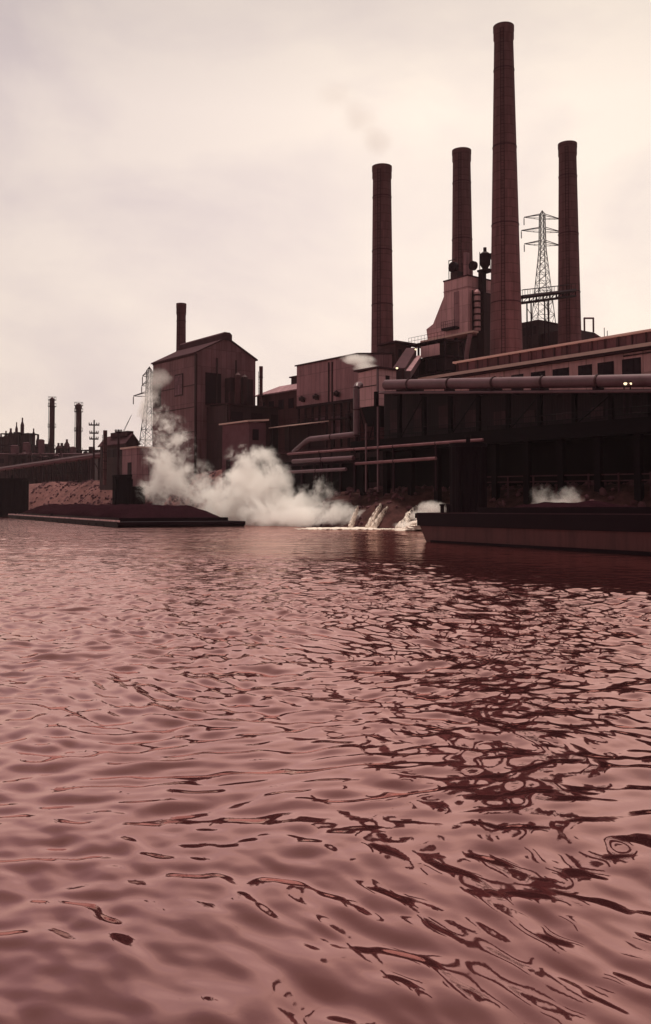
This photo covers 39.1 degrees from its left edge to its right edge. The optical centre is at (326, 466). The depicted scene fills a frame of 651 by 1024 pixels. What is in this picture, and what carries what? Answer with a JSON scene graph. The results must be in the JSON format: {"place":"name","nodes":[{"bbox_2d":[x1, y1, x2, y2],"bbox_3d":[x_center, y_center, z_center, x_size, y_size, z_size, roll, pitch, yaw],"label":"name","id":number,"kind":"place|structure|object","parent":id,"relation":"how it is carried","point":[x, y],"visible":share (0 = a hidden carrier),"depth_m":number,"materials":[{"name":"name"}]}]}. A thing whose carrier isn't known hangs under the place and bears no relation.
{"place":"outdoors","nodes":[
{"label":"outdoors","id":0,"kind":"place"},
{"bbox_2d":[0,517,650,1023],"bbox_3d":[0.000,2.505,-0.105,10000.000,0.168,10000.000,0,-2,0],"label":"river water","id":1,"kind":"structure","parent":0,"point":[270,775],"depth_m":8.38,"materials":[{"name":"brown liquid"}]},
{"bbox_2d":[0,475,29,516],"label":"mooring cell","id":2,"kind":"object","parent":1,"relation":"in","point":[14,494],"visible":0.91,"depth_m":198.76},
{"bbox_2d":[8,511,244,527],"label":"coal barge","id":3,"kind":"object","parent":1,"relation":"on","point":[158,522],"visible":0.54,"depth_m":108.68},
{"bbox_2d":[22,503,218,517],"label":"coal heap","id":4,"kind":"object","parent":3,"relation":"on","point":[151,510],"visible":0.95,"depth_m":114.28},
{"bbox_2d":[112,475,144,504],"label":"mooring cell","id":5,"kind":"object","parent":1,"relation":"in","point":[125,490],"visible":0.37,"depth_m":159.37},
{"bbox_2d":[294,520,420,530],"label":"foam","id":6,"kind":"object","parent":1,"relation":"on","point":[412,526],"visible":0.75,"depth_m":93.87,"materials":[{"name":"white liquid"}]},
{"bbox_2d":[449,435,486,511],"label":"mooring cell","id":7,"kind":"object","parent":1,"relation":"in","point":[468,475],"visible":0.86,"depth_m":82.50},
{"bbox_2d":[415,504,650,555],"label":"rusty barge","id":8,"kind":"object","parent":1,"relation":"on","point":[618,530],"visible":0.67,"depth_m":52.02,"materials":[{"name":"metal"}]},
{"bbox_2d":[515,501,635,506],"bbox_3d":[25.364,1.643,38.681,8.640,0.814,50.740,1,-3,-27],"label":"coal heap","id":9,"kind":"object","parent":8,"relation":"on","point":[579,504],"visible":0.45,"depth_m":55.72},
{"bbox_2d":[0,0,650,452],"label":"sky","id":10,"kind":"structure","parent":0,"point":[217,158],"materials":[{"name":"white"}]},
{"bbox_2d":[29,468,650,528],"bbox_3d":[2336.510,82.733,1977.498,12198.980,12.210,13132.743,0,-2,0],"label":"ground","id":11,"kind":"structure","parent":0,"point":[393,516],"depth_m":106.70,"materials":[{"name":"stone"}]},
{"bbox_2d":[10,445,18,454],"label":"storage tank","id":12,"kind":"object","parent":11,"relation":"on","point":[14,449],"visible":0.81,"depth_m":321.20,"materials":[{"name":"metal"}]},
{"bbox_2d":[0,418,38,454],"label":"process unit","id":13,"kind":"object","parent":11,"relation":"on","point":[16,437],"visible":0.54,"depth_m":331.72,"materials":[{"name":"metal"}]},
{"bbox_2d":[8,450,36,483],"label":"process unit","id":14,"kind":"object","parent":11,"relation":"on","point":[22,458],"visible":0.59,"depth_m":297.32,"materials":[{"name":"metal"}]},
{"bbox_2d":[0,453,51,483],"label":"works building","id":15,"kind":"structure","parent":11,"relation":"on","point":[3,460],"depth_m":316.33,"materials":[{"name":"brown"}]},
{"bbox_2d":[22,442,30,454],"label":"storage tank","id":16,"kind":"object","parent":11,"relation":"on","point":[26,446],"visible":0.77,"depth_m":321.42,"materials":[{"name":"metal"}]},
{"bbox_2d":[37,439,44,454],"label":"storage tank","id":17,"kind":"object","parent":11,"relation":"on","point":[41,444],"visible":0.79,"depth_m":321.58,"materials":[{"name":"metal"}]},
{"bbox_2d":[35,435,48,454],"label":"process unit","id":18,"kind":"object","parent":11,"relation":"on","point":[45,449],"visible":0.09,"depth_m":351.61,"materials":[{"name":"metal"}]},
{"bbox_2d":[0,453,99,483],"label":"pipe trestle","id":19,"kind":"object","parent":11,"relation":"on","point":[57,461],"visible":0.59,"depth_m":244.28,"materials":[{"name":"metal"}]},
{"bbox_2d":[36,451,65,483],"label":"process unit","id":20,"kind":"object","parent":11,"relation":"on","point":[47,467],"visible":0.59,"depth_m":293.21,"materials":[{"name":"metal"}]},
{"bbox_2d":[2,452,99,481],"bbox_3d":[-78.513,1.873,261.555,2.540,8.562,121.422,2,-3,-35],"label":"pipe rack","id":21,"kind":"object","parent":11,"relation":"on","point":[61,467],"visible":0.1,"depth_m":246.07,"materials":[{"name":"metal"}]},
{"bbox_2d":[47,396,55,454],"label":"process tower","id":22,"kind":"structure","parent":11,"relation":"on","point":[51,446],"depth_m":340.33,"materials":[{"name":"metal"}]},
{"bbox_2d":[54,439,78,454],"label":"process unit","id":23,"kind":"object","parent":11,"relation":"on","point":[62,448],"visible":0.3,"depth_m":323.57,"materials":[{"name":"metal"}]},
{"bbox_2d":[69,446,75,454],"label":"storage tank","id":24,"kind":"object","parent":11,"relation":"on","point":[72,449],"visible":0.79,"depth_m":317.52,"materials":[{"name":"metal"}]},
{"bbox_2d":[48,453,97,481],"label":"works building","id":25,"kind":"structure","parent":11,"relation":"on","point":[96,470],"depth_m":309.63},
{"bbox_2d":[64,454,91,481],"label":"process unit","id":26,"kind":"object","parent":11,"relation":"on","point":[69,477],"visible":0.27,"depth_m":289.15,"materials":[{"name":"metal"}]},
{"bbox_2d":[74,402,82,454],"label":"process tower","id":27,"kind":"structure","parent":11,"relation":"on","point":[78,408],"depth_m":330.19,"materials":[{"name":"metal"}]},
{"bbox_2d":[81,447,99,454],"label":"process unit","id":28,"kind":"object","parent":11,"relation":"on","point":[90,450],"visible":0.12,"depth_m":316.49,"materials":[{"name":"metal"}]},
{"bbox_2d":[89,420,98,480],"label":"utility pole","id":29,"kind":"object","parent":11,"relation":"on","point":[93,439],"visible":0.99,"depth_m":215.19,"materials":[{"name":"brown wood"}]},
{"bbox_2d":[115,429,121,474],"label":"utility pole","id":30,"kind":"object","parent":11,"relation":"on","point":[118,469],"visible":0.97,"depth_m":178.12,"materials":[{"name":"brown wood"}]},
{"bbox_2d":[98,431,140,489],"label":"gabled shed","id":31,"kind":"structure","parent":11,"relation":"on","point":[128,439],"depth_m":191.10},
{"bbox_2d":[102,430,106,484],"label":"flue","id":32,"kind":"object","parent":31,"relation":"on","point":[104,443],"visible":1,"depth_m":189.92,"materials":[{"name":"metal"}]},
{"bbox_2d":[110,449,113,456],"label":"window","id":33,"kind":"structure","parent":31,"relation":"in","point":[112,450],"depth_m":191.21,"materials":[{"name":"black glass"}]},
{"bbox_2d":[120,446,164,486],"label":"gate shed","id":34,"kind":"structure","parent":11,"relation":"on","point":[142,466],"depth_m":159.80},
{"bbox_2d":[127,462,131,474],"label":"door","id":35,"kind":"structure","parent":34,"relation":"in","point":[130,463],"depth_m":160.15,"materials":[{"name":"metal"}]},
{"bbox_2d":[133,366,152,446],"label":"lattice pylon","id":36,"kind":"object","parent":11,"relation":"on","point":[149,369],"visible":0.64,"depth_m":225.59,"materials":[{"name":"metal"}]},
{"bbox_2d":[176,303,185,350],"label":"smokestack","id":37,"kind":"object","parent":11,"relation":"on","point":[181,323],"visible":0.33,"depth_m":195.57,"materials":[{"name":"brick"}]},
{"bbox_2d":[151,332,257,488],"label":"furnace house","id":38,"kind":"structure","parent":11,"relation":"on","point":[191,379],"depth_m":172.64,"materials":[{"name":"brown metal"}]},
{"bbox_2d":[174,373,182,396],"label":"window","id":39,"kind":"structure","parent":38,"relation":"in","point":[179,377],"depth_m":173.38,"materials":[{"name":"brown glass"}]},
{"bbox_2d":[205,392,278,471],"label":"gable annex","id":40,"kind":"object","parent":11,"relation":"on","point":[218,414],"visible":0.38,"depth_m":167.66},
{"bbox_2d":[231,411,242,421],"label":"door","id":41,"kind":"structure","parent":40,"relation":"in","point":[235,416],"depth_m":165.48,"materials":[{"name":"metal"}]},
{"bbox_2d":[251,413,261,422],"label":"door","id":42,"kind":"structure","parent":40,"relation":"in","point":[254,416],"depth_m":168.19,"materials":[{"name":"metal"}]},
{"bbox_2d":[271,414,277,452],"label":"door","id":43,"kind":"structure","parent":40,"relation":"in","point":[274,418],"depth_m":170.65,"materials":[{"name":"metal"}]},
{"bbox_2d":[219,419,268,483],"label":"concrete shed","id":44,"kind":"structure","parent":11,"relation":"on","point":[243,443],"depth_m":135.95,"materials":[{"name":"concrete"}]},
{"bbox_2d":[226,460,229,479],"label":"door","id":45,"kind":"structure","parent":44,"relation":"in","point":[227,461],"depth_m":138.35,"materials":[{"name":"metal"}]},
{"bbox_2d":[253,429,258,439],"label":"window","id":46,"kind":"structure","parent":44,"relation":"in","point":[255,431],"depth_m":134.99,"materials":[{"name":"glass"}]},
{"bbox_2d":[258,366,262,405],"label":"flue","id":47,"kind":"object","parent":11,"relation":"on","point":[260,387],"visible":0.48,"depth_m":172.49,"materials":[{"name":"metal"}]},
{"bbox_2d":[254,375,300,451],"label":"machine shop","id":48,"kind":"structure","parent":11,"relation":"on","point":[283,398],"depth_m":170.20,"materials":[{"name":"red metal"}]},
{"bbox_2d":[278,399,283,409],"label":"window","id":49,"kind":"structure","parent":48,"relation":"in","point":[280,402],"depth_m":170.52,"materials":[{"name":"glass"}]},
{"bbox_2d":[288,398,293,407],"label":"window","id":50,"kind":"structure","parent":48,"relation":"in","point":[290,401],"depth_m":167.94,"materials":[{"name":"glass"}]},
{"bbox_2d":[269,421,327,452],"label":"pipe shelter","id":51,"kind":"object","parent":11,"relation":"on","point":[295,436],"visible":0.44,"depth_m":135.15,"materials":[{"name":"metal"}]},
{"bbox_2d":[253,460,370,507],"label":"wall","id":52,"kind":"structure","parent":11,"relation":"on","point":[274,483],"depth_m":117.80,"materials":[{"name":"steam"},{"name":"water vapor"}]},
{"bbox_2d":[287,468,346,492],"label":"drain pipe","id":53,"kind":"object","parent":11,"relation":"on","point":[315,471],"visible":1,"depth_m":110.69,"materials":[{"name":"metal"}]},
{"bbox_2d":[257,447,400,488],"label":"pump hall","id":54,"kind":"structure","parent":11,"relation":"on","point":[277,458],"depth_m":122.79,"materials":[{"name":"brown metal"}]},
{"bbox_2d":[291,353,392,447],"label":"long shed","id":55,"kind":"structure","parent":11,"relation":"on","point":[325,388],"depth_m":151.40,"materials":[{"name":"brown metal"}]},
{"bbox_2d":[292,432,357,492],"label":"bent pipe","id":56,"kind":"object","parent":55,"relation":"attached to","point":[306,441],"visible":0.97,"depth_m":112.43,"materials":[{"name":"metal"}]},
{"bbox_2d":[353,382,362,434],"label":"drop pipe","id":57,"kind":"object","parent":56,"relation":"attached to","point":[356,407],"visible":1,"depth_m":108.68,"materials":[{"name":"metal"}]},
{"bbox_2d":[331,415,339,433],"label":"window","id":58,"kind":"structure","parent":55,"relation":"in","point":[337,422],"depth_m":151.30,"materials":[{"name":"glass"}]},
{"bbox_2d":[345,413,352,432],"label":"window","id":59,"kind":"structure","parent":55,"relation":"in","point":[351,414],"depth_m":148.50,"materials":[{"name":"glass"}]},
{"bbox_2d":[365,424,366,491],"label":"stanchion","id":60,"kind":"object","parent":11,"relation":"on","point":[365,457],"visible":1,"depth_m":104.58,"materials":[{"name":"paint"}]},
{"bbox_2d":[355,457,436,491],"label":"return pipe","id":61,"kind":"object","parent":60,"relation":"attached to","point":[393,461],"visible":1,"depth_m":100.54,"materials":[{"name":"brown metal"}]},
{"bbox_2d":[353,366,399,440],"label":"transfer tower","id":62,"kind":"structure","parent":11,"relation":"on","point":[371,379],"depth_m":120.87,"materials":[{"name":"brown metal"}]},
{"bbox_2d":[371,163,392,352],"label":"smokestack","id":63,"kind":"object","parent":11,"relation":"on","point":[382,307],"visible":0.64,"depth_m":172.25,"materials":[{"name":"brick"}]},
{"bbox_2d":[377,340,425,390],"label":"fan house","id":64,"kind":"structure","parent":11,"relation":"on","point":[396,348],"depth_m":151.36,"materials":[{"name":"red metal"}]},
{"bbox_2d":[393,348,415,390],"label":"conveyor","id":65,"kind":"object","parent":11,"relation":"on","point":[405,360],"visible":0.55,"depth_m":133.17,"materials":[{"name":"brown metal"}]},
{"bbox_2d":[405,356,420,390],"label":"conveyor","id":66,"kind":"object","parent":11,"relation":"on","point":[410,370],"visible":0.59,"depth_m":134.40,"materials":[{"name":"metal"}]},
{"bbox_2d":[408,331,463,390],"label":"steel gallery","id":67,"kind":"object","parent":11,"relation":"on","point":[439,356],"visible":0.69,"depth_m":146.54,"materials":[{"name":"brown metal"}]},
{"bbox_2d":[420,247,490,360],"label":"boiler house","id":68,"kind":"structure","parent":11,"relation":"on","point":[463,313],"depth_m":162.44,"materials":[{"name":"brown metal"}]},
{"bbox_2d":[452,147,472,274],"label":"smokestack","id":69,"kind":"object","parent":11,"relation":"on","point":[462,239],"visible":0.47,"depth_m":186.81,"materials":[{"name":"brick"}]},
{"bbox_2d":[350,389,650,506],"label":"ore dock","id":70,"kind":"object","parent":11,"relation":"on","point":[527,435],"visible":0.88,"depth_m":92.34,"materials":[{"name":"black metal"}]},
{"bbox_2d":[287,438,483,492],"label":"feed pipe","id":71,"kind":"object","parent":70,"relation":"attached to","point":[392,446],"visible":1,"depth_m":101.73,"materials":[{"name":"brown metal"}]},
{"bbox_2d":[291,456,354,492],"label":"pipe","id":72,"kind":"object","parent":71,"relation":"attached to","point":[324,459],"visible":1,"depth_m":110.44,"materials":[{"name":"metal"}]},
{"bbox_2d":[379,374,650,395],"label":"overhead pipeline","id":73,"kind":"object","parent":70,"relation":"on","point":[597,383],"visible":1,"depth_m":89.97,"materials":[{"name":"paint"}]},
{"bbox_2d":[623,380,627,417],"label":"lamp post","id":74,"kind":"object","parent":73,"relation":"attached to","point":[625,382],"visible":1,"depth_m":81.09,"materials":[{"name":"metal"}]},
{"bbox_2d":[630,381,631,416],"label":"lamp post","id":75,"kind":"object","parent":73,"relation":"attached to","point":[630,399],"visible":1,"depth_m":80.90,"materials":[{"name":"metal"}]},
{"bbox_2d":[490,21,522,354],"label":"smokestack","id":76,"kind":"object","parent":11,"relation":"on","point":[505,321],"visible":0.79,"depth_m":150.26,"materials":[{"name":"brick"}]},
{"bbox_2d":[521,284,576,348],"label":"stack bridge","id":77,"kind":"structure","parent":76,"relation":"attached to","point":[553,293],"depth_m":158.28,"materials":[{"name":"metal"}]},
{"bbox_2d":[418,329,650,390],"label":"rolling mill","id":78,"kind":"object","parent":11,"relation":"on","point":[624,353],"visible":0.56,"depth_m":115.14,"materials":[{"name":"brown metal"}]},
{"bbox_2d":[511,374,523,389],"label":"window","id":79,"kind":"structure","parent":78,"relation":"in","point":[518,375],"depth_m":120.74,"materials":[{"name":"glass"}]},
{"bbox_2d":[531,371,544,389],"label":"window","id":80,"kind":"structure","parent":78,"relation":"in","point":[539,373],"depth_m":118.35,"materials":[{"name":"glass"}]},
{"bbox_2d":[552,367,568,375],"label":"window","id":81,"kind":"structure","parent":78,"relation":"in","point":[562,371],"depth_m":115.35,"materials":[{"name":"glass"}]},
{"bbox_2d":[578,364,591,374],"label":"window","id":82,"kind":"structure","parent":78,"relation":"in","point":[583,369],"depth_m":112.54,"materials":[{"name":"glass"}]},
{"bbox_2d":[583,317,607,337],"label":"pipe","id":83,"kind":"object","parent":78,"relation":"on","point":[595,334],"visible":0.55,"depth_m":183.60,"materials":[{"name":"metal"}]},
{"bbox_2d":[597,361,613,374],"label":"window","id":84,"kind":"structure","parent":78,"relation":"in","point":[604,368],"depth_m":110.21,"materials":[{"name":"glass"}]},
{"bbox_2d":[622,357,640,373],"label":"window","id":85,"kind":"structure","parent":78,"relation":"in","point":[632,365],"depth_m":107.52,"materials":[{"name":"glass"}]},
{"bbox_2d":[521,211,557,322],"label":"lattice pylon","id":86,"kind":"object","parent":11,"relation":"on","point":[540,245],"visible":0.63,"depth_m":234.22,"materials":[{"name":"metal"}]},
{"bbox_2d":[522,319,593,349],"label":"switch house","id":87,"kind":"structure","parent":11,"relation":"on","point":[537,333],"depth_m":176.96,"materials":[{"name":"brown metal"}]},
{"bbox_2d":[487,472,650,497],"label":"bank railing","id":88,"kind":"object","parent":11,"relation":"on","point":[588,480],"visible":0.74,"depth_m":83.21,"materials":[{"name":"metal"}]},
{"bbox_2d":[558,140,581,343],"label":"smokestack","id":89,"kind":"object","parent":11,"relation":"on","point":[569,319],"visible":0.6,"depth_m":170.41,"materials":[{"name":"brick"}]},
{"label":"slag heap","id":90,"kind":"object","parent":11,"relation":"on","visible":0},
{"bbox_2d":[348,506,360,527],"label":"outfall stream","id":91,"kind":"structure","parent":90,"relation":"on","point":[354,516],"depth_m":98.34,"materials":[{"name":"liquid"}]},
{"bbox_2d":[365,503,383,527],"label":"outfall stream","id":92,"kind":"structure","parent":90,"relation":"on","point":[380,506],"depth_m":97.61,"materials":[{"name":"liquid"}]},
{"bbox_2d":[370,506,387,527],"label":"outfall stream","id":93,"kind":"structure","parent":90,"relation":"on","point":[376,520],"depth_m":96.85,"materials":[{"name":"liquid"}]},
{"bbox_2d":[395,505,416,527],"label":"outfall stream","id":94,"kind":"structure","parent":90,"relation":"on","point":[407,522],"depth_m":95.92,"materials":[{"name":"liquid"}]}
]}

